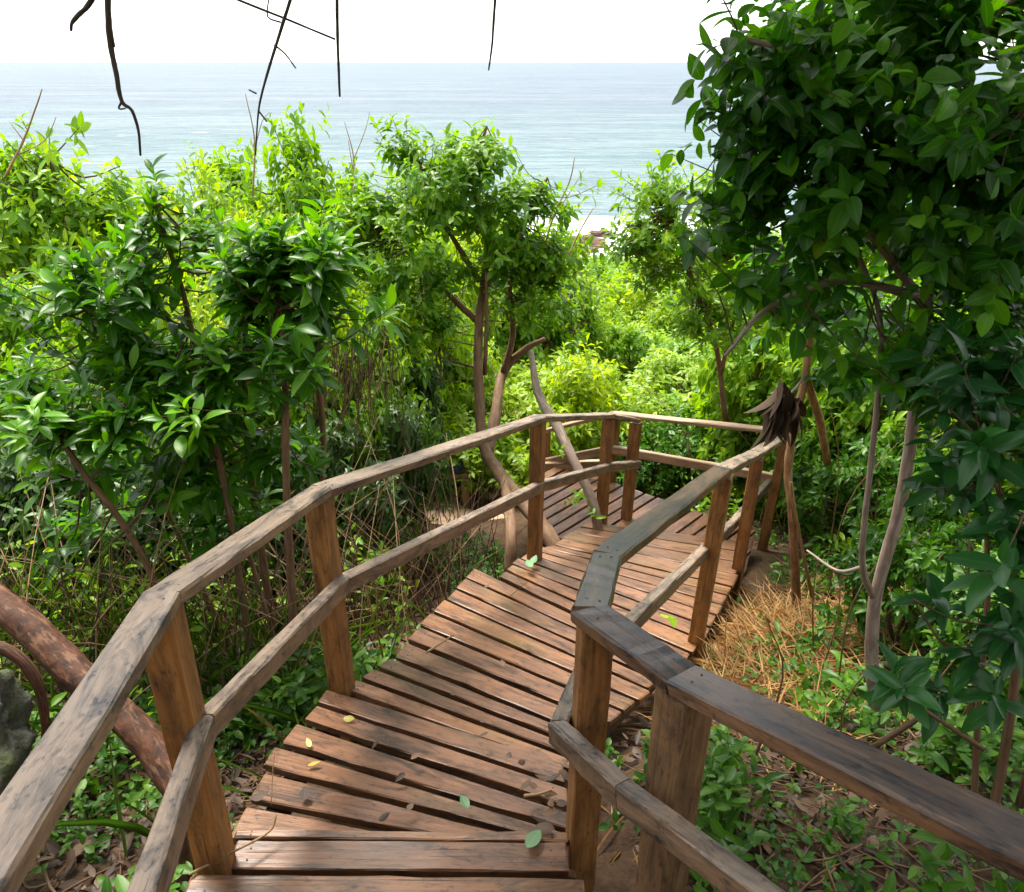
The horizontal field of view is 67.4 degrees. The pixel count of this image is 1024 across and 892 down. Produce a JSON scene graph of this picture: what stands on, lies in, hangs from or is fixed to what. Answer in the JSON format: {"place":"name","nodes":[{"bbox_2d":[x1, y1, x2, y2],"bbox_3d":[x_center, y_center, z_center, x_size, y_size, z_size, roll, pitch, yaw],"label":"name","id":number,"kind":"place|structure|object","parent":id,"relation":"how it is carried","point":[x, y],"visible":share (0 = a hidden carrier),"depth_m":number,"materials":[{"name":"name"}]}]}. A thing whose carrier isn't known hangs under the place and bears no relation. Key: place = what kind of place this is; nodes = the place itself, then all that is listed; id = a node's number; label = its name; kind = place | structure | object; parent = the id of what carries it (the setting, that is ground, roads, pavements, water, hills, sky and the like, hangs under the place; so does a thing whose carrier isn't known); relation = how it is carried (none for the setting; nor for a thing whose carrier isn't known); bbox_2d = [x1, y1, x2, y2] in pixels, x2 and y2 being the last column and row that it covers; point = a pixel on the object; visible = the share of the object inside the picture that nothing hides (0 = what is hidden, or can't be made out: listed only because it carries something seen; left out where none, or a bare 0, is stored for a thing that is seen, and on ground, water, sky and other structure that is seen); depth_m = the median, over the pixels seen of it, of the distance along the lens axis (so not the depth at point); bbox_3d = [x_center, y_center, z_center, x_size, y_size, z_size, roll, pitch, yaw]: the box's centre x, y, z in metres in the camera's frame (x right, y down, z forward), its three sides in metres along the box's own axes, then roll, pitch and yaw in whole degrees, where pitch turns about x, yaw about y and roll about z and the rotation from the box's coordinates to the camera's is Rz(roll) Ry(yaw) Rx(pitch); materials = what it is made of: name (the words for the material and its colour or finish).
{"place":"outdoors","nodes":[
{"label":"outdoors","id":0,"kind":"place"},
{"bbox_2d":[423,480,503,523],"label":"path","id":1,"kind":"structure","parent":0,"point":[461,513],"depth_m":8.38,"materials":[{"name":"soil"}]},
{"bbox_2d":[443,470,471,507],"bbox_3d":[-0.786,0.502,8.576,0.680,0.538,0.104,4,27,8],"label":"handrail","id":2,"kind":"object","parent":1,"relation":"on","point":[465,497],"visible":0.46,"depth_m":8.46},
{"bbox_2d":[0,0,1015,61],"label":"sky","id":3,"kind":"structure","parent":0,"point":[30,30],"materials":[{"name":"white"}]},
{"bbox_2d":[0,62,1023,239],"bbox_3d":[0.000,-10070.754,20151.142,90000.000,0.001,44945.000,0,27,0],"label":"sea","id":4,"kind":"structure","parent":0,"point":[598,120],"depth_m":258.85,"materials":[{"name":"liquid"}]},
{"bbox_2d":[9,255,1023,891],"bbox_3d":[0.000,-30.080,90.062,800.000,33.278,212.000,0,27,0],"label":"ground","id":5,"kind":"structure","parent":0,"point":[617,873],"depth_m":3.15,"materials":[{"name":"soil"}]},
{"bbox_2d":[0,394,34,532],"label":"bush","id":6,"kind":"object","parent":5,"relation":"on","point":[3,419],"visible":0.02,"depth_m":4.83,"materials":[{"name":"green plant"}]},
{"bbox_2d":[0,669,37,794],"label":"boulder","id":7,"kind":"object","parent":5,"relation":"on","point":[18,736],"visible":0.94,"depth_m":2.51,"materials":[{"name":"stone"}]},
{"bbox_2d":[0,268,92,468],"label":"bush","id":8,"kind":"object","parent":5,"relation":"on","point":[7,323],"visible":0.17,"depth_m":5.64,"materials":[{"name":"green plant"}]},
{"bbox_2d":[0,233,120,330],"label":"bush","id":9,"kind":"object","parent":5,"relation":"on","point":[17,270],"depth_m":7.29,"materials":[{"name":"green plant"}]},
{"bbox_2d":[0,446,128,610],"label":"bush","id":10,"kind":"object","parent":5,"relation":"on","point":[8,480],"visible":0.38,"depth_m":4.52,"materials":[{"name":"green plant"}]},
{"bbox_2d":[0,110,154,299],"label":"bush","id":11,"kind":"object","parent":5,"relation":"on","point":[34,183],"visible":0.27,"depth_m":7.27,"materials":[{"name":"green plant"}]},
{"bbox_2d":[3,89,55,178],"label":"dry twig","id":12,"kind":"object","parent":11,"relation":"attached to","point":[15,156],"visible":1,"depth_m":6.53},
{"bbox_2d":[0,335,158,484],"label":"bush","id":13,"kind":"object","parent":5,"relation":"on","point":[57,374],"visible":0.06,"depth_m":5.14,"materials":[{"name":"green plant"}]},
{"bbox_2d":[0,443,170,599],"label":"bush","id":14,"kind":"object","parent":5,"relation":"on","point":[74,471],"visible":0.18,"depth_m":4.71,"materials":[{"name":"green plant"}]},
{"bbox_2d":[2,259,188,460],"bbox_3d":[-3.314,-0.117,6.307,1.702,2.713,1.326,4,27,8],"label":"bush","id":15,"kind":"object","parent":5,"relation":"on","point":[73,343],"visible":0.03,"depth_m":5.84,"materials":[{"name":"green plant"}]},
{"bbox_2d":[0,582,195,891],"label":"log","id":16,"kind":"object","parent":5,"relation":"on","point":[61,659],"visible":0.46,"depth_m":2.63,"materials":[{"name":"wood"}]},
{"bbox_2d":[22,174,213,323],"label":"bush","id":17,"kind":"object","parent":5,"relation":"on","point":[108,208],"visible":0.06,"depth_m":7.56,"materials":[{"name":"green plant"}]},
{"bbox_2d":[31,225,215,459],"bbox_3d":[-3.403,-0.708,7.782,1.508,3.080,2.346,6,26,20],"label":"bush","id":18,"kind":"object","parent":5,"relation":"on","point":[124,260],"depth_m":7.37,"materials":[{"name":"green plant"}]},
{"bbox_2d":[98,170,202,278],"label":"bush","id":19,"kind":"object","parent":5,"relation":"on","point":[140,183],"visible":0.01,"depth_m":8.55,"materials":[{"name":"green plant"}]},
{"bbox_2d":[99,459,250,614],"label":"bush","id":20,"kind":"object","parent":5,"relation":"on","point":[171,533],"visible":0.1,"depth_m":4.89,"materials":[{"name":"green plant"}]},
{"bbox_2d":[128,147,272,308],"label":"bush","id":21,"kind":"object","parent":5,"relation":"on","point":[213,196],"visible":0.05,"depth_m":8.43,"materials":[{"name":"green plant"}]},
{"bbox_2d":[0,153,411,694],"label":"shrub","id":22,"kind":"object","parent":5,"relation":"on","point":[196,421],"visible":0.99,"depth_m":3.44,"materials":[{"name":"green plant"}]},
{"bbox_2d":[153,136,289,216],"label":"bush","id":23,"kind":"object","parent":5,"relation":"on","point":[234,166],"visible":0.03,"depth_m":9.98,"materials":[{"name":"green plant"}]},
{"bbox_2d":[175,174,276,238],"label":"bush","id":24,"kind":"object","parent":5,"relation":"on","point":[197,192],"depth_m":8.89,"materials":[{"name":"green plant"}]},
{"bbox_2d":[139,246,316,482],"bbox_3d":[-2.667,-0.308,6.859,2.199,2.985,1.414,5,31,10],"label":"bush","id":25,"kind":"object","parent":5,"relation":"on","point":[196,309],"visible":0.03,"depth_m":6.20,"materials":[{"name":"green plant"}]},
{"bbox_2d":[0,386,515,703],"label":"undergrowth stems","id":26,"kind":"object","parent":5,"relation":"on","point":[191,604],"visible":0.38,"depth_m":3.98,"materials":[{"name":"plant"}]},
{"bbox_2d":[194,195,328,321],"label":"bush","id":27,"kind":"object","parent":5,"relation":"on","point":[236,217],"visible":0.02,"depth_m":7.17,"materials":[{"name":"green plant"}]},
{"bbox_2d":[0,404,527,715],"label":"undergrowth stems","id":28,"kind":"object","parent":5,"relation":"on","point":[355,596],"visible":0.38,"depth_m":4.53,"materials":[{"name":"brown plant"}]},
{"bbox_2d":[210,428,317,609],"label":"bush","id":29,"kind":"object","parent":5,"relation":"on","point":[279,496],"visible":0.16,"depth_m":5.07,"materials":[{"name":"green plant"}]},
{"bbox_2d":[0,505,530,857],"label":"grass","id":30,"kind":"structure","parent":5,"relation":"on","point":[120,823],"depth_m":4.01,"materials":[{"name":"plant"}]},
{"bbox_2d":[190,212,385,484],"bbox_3d":[-1.929,-0.357,6.745,1.929,3.227,1.581,6,25,12],"label":"bush","id":31,"kind":"object","parent":5,"relation":"on","point":[300,412],"visible":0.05,"depth_m":6.28,"materials":[{"name":"green plant"}]},
{"bbox_2d":[204,101,408,294],"bbox_3d":[-2.487,-1.611,9.477,2.829,4.828,2.319,15,30,31],"label":"bush","id":32,"kind":"object","parent":5,"relation":"on","point":[303,175],"visible":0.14,"depth_m":8.88,"materials":[{"name":"green plant"}]},
{"bbox_2d":[255,288,426,483],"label":"bush","id":33,"kind":"object","parent":5,"relation":"on","point":[342,334],"visible":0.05,"depth_m":6.42,"materials":[{"name":"green plant"}]},
{"bbox_2d":[274,406,416,598],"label":"bush","id":34,"kind":"object","parent":5,"relation":"on","point":[345,444],"visible":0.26,"depth_m":5.52,"materials":[{"name":"green plant"}]},
{"bbox_2d":[289,213,451,423],"bbox_3d":[-2.005,-0.844,8.589,2.639,3.456,1.696,-11,23,-8],"label":"bush","id":35,"kind":"object","parent":5,"relation":"on","point":[362,289],"visible":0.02,"depth_m":8.29,"materials":[{"name":"green plant"}]},
{"bbox_2d":[329,299,435,541],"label":"bush","id":36,"kind":"object","parent":5,"relation":"on","point":[378,409],"visible":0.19,"depth_m":6.27,"materials":[{"name":"green plant"}]},
{"bbox_2d":[323,155,449,351],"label":"bush","id":37,"kind":"object","parent":5,"relation":"on","point":[345,192],"visible":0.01,"depth_m":9.07,"materials":[{"name":"green plant"}]},
{"bbox_2d":[334,377,453,580],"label":"bush","id":38,"kind":"object","parent":5,"relation":"on","point":[390,432],"visible":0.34,"depth_m":5.89,"materials":[{"name":"green plant"}]},
{"bbox_2d":[356,341,456,541],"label":"bush","id":39,"kind":"object","parent":5,"relation":"on","point":[434,383],"visible":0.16,"depth_m":6.66,"materials":[{"name":"green plant"}]},
{"bbox_2d":[349,217,488,414],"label":"bush","id":40,"kind":"object","parent":5,"relation":"on","point":[446,402],"visible":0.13,"depth_m":8.64,"materials":[{"name":"green plant"}]},
{"bbox_2d":[398,224,499,421],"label":"bush","id":41,"kind":"object","parent":5,"relation":"on","point":[470,353],"visible":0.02,"depth_m":9.96,"materials":[{"name":"green plant"}]},
{"bbox_2d":[313,113,614,571],"bbox_3d":[-0.159,-1.115,6.775,2.295,3.295,3.217,-22,34,-37],"label":"tree","id":42,"kind":"object","parent":5,"relation":"on","point":[458,172],"visible":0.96,"depth_m":6.69,"materials":[{"name":"green plant"}]},
{"bbox_2d":[304,320,417,475],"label":"hanging vines","id":43,"kind":"object","parent":42,"relation":"hanging from","point":[369,371],"visible":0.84,"depth_m":5.20,"materials":[{"name":"brown plant"}]},
{"bbox_2d":[185,467,754,891],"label":"boardwalk","id":44,"kind":"structure","parent":5,"relation":"on","point":[529,640],"depth_m":3.00,"materials":[{"name":"brown wood"}]},
{"bbox_2d":[189,814,276,875],"bbox_3d":[-0.797,1.164,2.221,0.271,0.038,0.020,-24,35,-39],"label":"stick","id":45,"kind":"object","parent":44,"relation":"on","point":[237,849],"visible":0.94,"depth_m":2.24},
{"bbox_2d":[0,412,641,891],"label":"handrail","id":46,"kind":"object","parent":44,"relation":"attached to","point":[152,634],"visible":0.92,"depth_m":2.01,"materials":[{"name":"brown wood"}]},
{"bbox_2d":[545,411,771,483],"bbox_3d":[1.343,0.349,7.602,2.469,1.605,0.266,14,30,26],"label":"handrail","id":47,"kind":"object","parent":44,"relation":"attached to","point":[563,462],"visible":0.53,"depth_m":7.33,"materials":[{"name":"brown wood"}]},
{"bbox_2d":[548,436,1023,891],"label":"handrail","id":48,"kind":"object","parent":44,"relation":"attached to","point":[691,702],"visible":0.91,"depth_m":1.81,"materials":[{"name":"brown wood"}]},
{"bbox_2d":[744,371,807,453],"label":"withered leaves","id":49,"kind":"object","parent":48,"relation":"on","point":[781,413],"visible":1,"depth_m":4.22,"materials":[{"name":"brown plant"}]},
{"bbox_2d":[447,261,503,350],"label":"bush","id":50,"kind":"object","parent":5,"relation":"on","point":[490,327],"visible":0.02,"depth_m":11.16,"materials":[{"name":"green plant"}]},
{"bbox_2d":[426,404,528,503],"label":"bush","id":51,"kind":"object","parent":5,"relation":"on","point":[507,452],"visible":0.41,"depth_m":8.43,"materials":[{"name":"green plant"}]},
{"bbox_2d":[439,303,518,426],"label":"bush","id":52,"kind":"object","parent":5,"relation":"on","point":[470,403],"visible":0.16,"depth_m":9.55,"materials":[{"name":"green plant"}]},
{"bbox_2d":[434,217,536,351],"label":"bush","id":53,"kind":"object","parent":5,"relation":"on","point":[500,315],"visible":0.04,"depth_m":11.37,"materials":[{"name":"green plant"}]},
{"bbox_2d":[0,414,1016,731],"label":"bushes","id":54,"kind":"object","parent":5,"relation":"on","point":[84,578],"visible":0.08,"depth_m":4.96,"materials":[{"name":"green plant"}]},
{"bbox_2d":[17,547,1015,891],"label":"sticks","id":55,"kind":"object","parent":5,"relation":"on","point":[851,849],"visible":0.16,"depth_m":2.88,"materials":[{"name":"wood"}]},
{"bbox_2d":[484,348,553,436],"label":"bush","id":56,"kind":"object","parent":5,"relation":"on","point":[513,373],"visible":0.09,"depth_m":10.86,"materials":[{"name":"green plant"}]},
{"bbox_2d":[18,506,1023,891],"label":"leaf litter","id":57,"kind":"object","parent":5,"relation":"on","point":[70,858],"visible":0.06,"depth_m":2.96,"materials":[{"name":"plant"}]},
{"bbox_2d":[28,473,1023,891],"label":"ground cover","id":58,"kind":"object","parent":5,"relation":"on","point":[836,821],"visible":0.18,"depth_m":2.93,"materials":[{"name":"green plant"}]},
{"bbox_2d":[31,530,1023,891],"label":"seedlings","id":59,"kind":"object","parent":5,"relation":"on","point":[719,786],"visible":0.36,"depth_m":3.22,"materials":[{"name":"green plant"}]},
{"bbox_2d":[506,319,561,365],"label":"bush","id":60,"kind":"object","parent":5,"relation":"on","point":[519,342],"visible":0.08,"depth_m":12.40,"materials":[{"name":"green plant"}]},
{"bbox_2d":[467,210,602,396],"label":"bush","id":61,"kind":"object","parent":5,"relation":"on","point":[551,327],"visible":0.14,"depth_m":12.17,"materials":[{"name":"green plant"}]},
{"bbox_2d":[501,341,611,484],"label":"bush","id":62,"kind":"object","parent":5,"relation":"on","point":[515,400],"visible":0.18,"depth_m":9.38,"materials":[{"name":"green plant"}]},
{"bbox_2d":[535,216,596,300],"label":"bush","id":63,"kind":"object","parent":5,"relation":"on","point":[569,241],"visible":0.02,"depth_m":14.71,"materials":[{"name":"green plant"}]},
{"bbox_2d":[528,350,606,530],"bbox_3d":[0.328,0.097,6.784,0.417,1.458,1.571,-12,29,-22],"label":"sapling","id":64,"kind":"object","parent":5,"relation":"on","point":[568,450],"visible":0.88,"depth_m":6.42,"materials":[{"name":"brown plant"}]},
{"bbox_2d":[534,259,628,361],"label":"bush","id":65,"kind":"object","parent":5,"relation":"on","point":[582,309],"visible":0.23,"depth_m":13.16,"materials":[{"name":"green plant"}]},
{"bbox_2d":[541,333,629,459],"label":"bush","id":66,"kind":"object","parent":5,"relation":"on","point":[581,379],"visible":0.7,"depth_m":8.88,"materials":[{"name":"green plant"}]},
{"bbox_2d":[571,246,631,322],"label":"bush","id":67,"kind":"object","parent":5,"relation":"on","point":[608,278],"visible":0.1,"depth_m":23.87,"materials":[{"name":"green plant"}]},
{"bbox_2d":[439,349,782,530],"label":"slope stems","id":68,"kind":"object","parent":5,"relation":"on","point":[572,444],"visible":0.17,"depth_m":8.87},
{"bbox_2d":[594,295,641,327],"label":"bush","id":69,"kind":"object","parent":5,"relation":"on","point":[618,315],"visible":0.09,"depth_m":19.38,"materials":[{"name":"green plant"}]},
{"bbox_2d":[604,256,648,296],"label":"bush","id":70,"kind":"object","parent":5,"relation":"on","point":[629,273],"visible":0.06,"depth_m":26.26,"materials":[{"name":"green plant"}]},
{"bbox_2d":[592,315,684,383],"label":"bush","id":71,"kind":"object","parent":5,"relation":"on","point":[634,347],"visible":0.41,"depth_m":13.23,"materials":[{"name":"green plant"}]},
{"bbox_2d":[605,378,689,477],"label":"bush","id":72,"kind":"object","parent":5,"relation":"on","point":[636,403],"visible":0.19,"depth_m":9.41,"materials":[{"name":"green plant"}]},
{"bbox_2d":[605,328,704,414],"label":"bush","id":73,"kind":"object","parent":5,"relation":"on","point":[677,345],"visible":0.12,"depth_m":13.07,"materials":[{"name":"green plant"}]},
{"bbox_2d":[616,421,696,498],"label":"bush","id":74,"kind":"object","parent":5,"relation":"on","point":[643,485],"visible":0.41,"depth_m":8.45,"materials":[{"name":"green plant"}]},
{"bbox_2d":[636,299,683,342],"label":"bush","id":75,"kind":"object","parent":5,"relation":"on","point":[661,320],"visible":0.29,"depth_m":17.38,"materials":[{"name":"green plant"}]},
{"bbox_2d":[615,246,709,334],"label":"bush","id":76,"kind":"object","parent":5,"relation":"on","point":[632,307],"visible":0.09,"depth_m":22.51,"materials":[{"name":"green plant"}]},
{"bbox_2d":[619,388,712,489],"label":"bush","id":77,"kind":"object","parent":5,"relation":"on","point":[688,408],"visible":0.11,"depth_m":9.56,"materials":[{"name":"green plant"}]},
{"bbox_2d":[625,343,712,410],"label":"bush","id":78,"kind":"object","parent":5,"relation":"on","point":[664,375],"visible":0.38,"depth_m":11.71,"materials":[{"name":"green plant"}]},
{"bbox_2d":[641,402,711,498],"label":"bush","id":79,"kind":"object","parent":5,"relation":"on","point":[664,431],"visible":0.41,"depth_m":8.70,"materials":[{"name":"green plant"}]},
{"bbox_2d":[596,149,791,421],"bbox_3d":[1.607,-1.212,6.659,1.826,2.584,1.092,0,27,0],"label":"tree","id":80,"kind":"object","parent":5,"relation":"on","point":[656,247],"visible":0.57,"depth_m":6.36,"materials":[{"name":"green plant"}]},
{"bbox_2d":[654,256,735,341],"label":"bush","id":81,"kind":"object","parent":5,"relation":"on","point":[683,313],"visible":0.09,"depth_m":17.38,"materials":[{"name":"green plant"}]},
{"bbox_2d":[674,308,791,505],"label":"bush","id":82,"kind":"object","parent":5,"relation":"on","point":[741,386],"visible":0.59,"depth_m":7.79,"materials":[{"name":"green plant"}]},
{"bbox_2d":[701,417,770,512],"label":"bush","id":83,"kind":"object","parent":5,"relation":"on","point":[718,460],"visible":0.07,"depth_m":8.00,"materials":[{"name":"green plant"}]},
{"bbox_2d":[597,552,937,888],"bbox_3d":[2.033,1.299,4.724,1.989,1.667,5.340,15,30,28],"label":"dry straw","id":84,"kind":"object","parent":5,"relation":"on","point":[745,616],"visible":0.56,"depth_m":4.52,"materials":[{"name":"plant"}]},
{"bbox_2d":[743,324,864,515],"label":"bush","id":85,"kind":"object","parent":5,"relation":"on","point":[786,379],"visible":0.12,"depth_m":7.31,"materials":[{"name":"green plant"}]},
{"bbox_2d":[763,418,881,558],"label":"bush","id":86,"kind":"object","parent":5,"relation":"on","point":[804,473],"visible":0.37,"depth_m":6.76,"materials":[{"name":"green plant"}]},
{"bbox_2d":[733,234,915,610],"bbox_3d":[1.960,-0.132,5.261,1.157,2.714,1.327,0,27,0],"label":"tree","id":87,"kind":"object","parent":5,"relation":"on","point":[829,317],"visible":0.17,"depth_m":4.92,"materials":[{"name":"green plant"}]},
{"bbox_2d":[755,232,900,352],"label":"bush","id":88,"kind":"object","parent":5,"relation":"on","point":[866,252],"visible":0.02,"depth_m":9.02,"materials":[{"name":"green plant"}]},
{"bbox_2d":[660,0,1023,730],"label":"tree","id":89,"kind":"object","parent":5,"relation":"on","point":[808,112],"visible":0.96,"depth_m":2.38,"materials":[{"name":"green plant"}]},
{"bbox_2d":[104,0,141,155],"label":"bare twig","id":90,"kind":"object","parent":89,"relation":"hanging from","point":[109,33],"visible":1,"depth_m":1.87,"materials":[{"name":"wood"}]},
{"bbox_2d":[249,0,295,155],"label":"bare twig","id":91,"kind":"object","parent":89,"relation":"hanging from","point":[282,22],"visible":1,"depth_m":1.96,"materials":[{"name":"wood"}]},
{"bbox_2d":[237,0,335,39],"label":"bare twig","id":92,"kind":"object","parent":89,"relation":"attached to","point":[279,16],"visible":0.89,"depth_m":1.97,"materials":[{"name":"wood"}]},
{"bbox_2d":[335,0,340,96],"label":"bare twig","id":93,"kind":"object","parent":89,"relation":"hanging from","point":[337,32],"visible":1,"depth_m":1.94,"materials":[{"name":"wood"}]},
{"bbox_2d":[790,276,943,531],"bbox_3d":[3.231,-0.233,7.115,1.340,2.835,1.565,19,35,29],"label":"bush","id":94,"kind":"object","parent":5,"relation":"on","point":[846,427],"visible":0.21,"depth_m":6.75,"materials":[{"name":"green plant"}]},
{"bbox_2d":[755,391,1020,754],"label":"bank stems","id":95,"kind":"object","parent":5,"relation":"on","point":[969,708],"visible":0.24,"depth_m":3.94,"materials":[{"name":"brown plant"}]},
{"bbox_2d":[805,507,983,652],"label":"bush","id":96,"kind":"object","parent":5,"relation":"on","point":[924,558],"visible":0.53,"depth_m":4.41,"materials":[{"name":"green plant"}]},
{"bbox_2d":[801,429,991,550],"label":"bush","id":97,"kind":"object","parent":5,"relation":"on","point":[843,480],"visible":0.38,"depth_m":6.02,"materials":[{"name":"green plant"}]},
{"bbox_2d":[846,300,1019,521],"bbox_3d":[3.475,-0.158,6.211,1.340,2.895,1.565,-11,31,-33],"label":"bush","id":98,"kind":"object","parent":5,"relation":"on","point":[888,424],"visible":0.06,"depth_m":6.17,"materials":[{"name":"green plant"}]},
{"bbox_2d":[845,467,1023,612],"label":"bush","id":99,"kind":"object","parent":5,"relation":"on","point":[927,512],"visible":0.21,"depth_m":4.88,"materials":[{"name":"green plant"}]},
{"bbox_2d":[861,307,1023,808],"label":"shrub","id":100,"kind":"object","parent":5,"relation":"on","point":[967,383],"visible":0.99,"depth_m":2.14,"materials":[{"name":"green plant"}]},
{"bbox_2d":[915,540,1023,726],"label":"bush","id":101,"kind":"object","parent":5,"relation":"on","point":[961,634],"visible":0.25,"depth_m":3.67,"materials":[{"name":"green plant"}]},
{"bbox_2d":[919,345,1023,551],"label":"bush","id":102,"kind":"object","parent":5,"relation":"on","point":[1009,485],"visible":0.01,"depth_m":5.09,"materials":[{"name":"green plant"}]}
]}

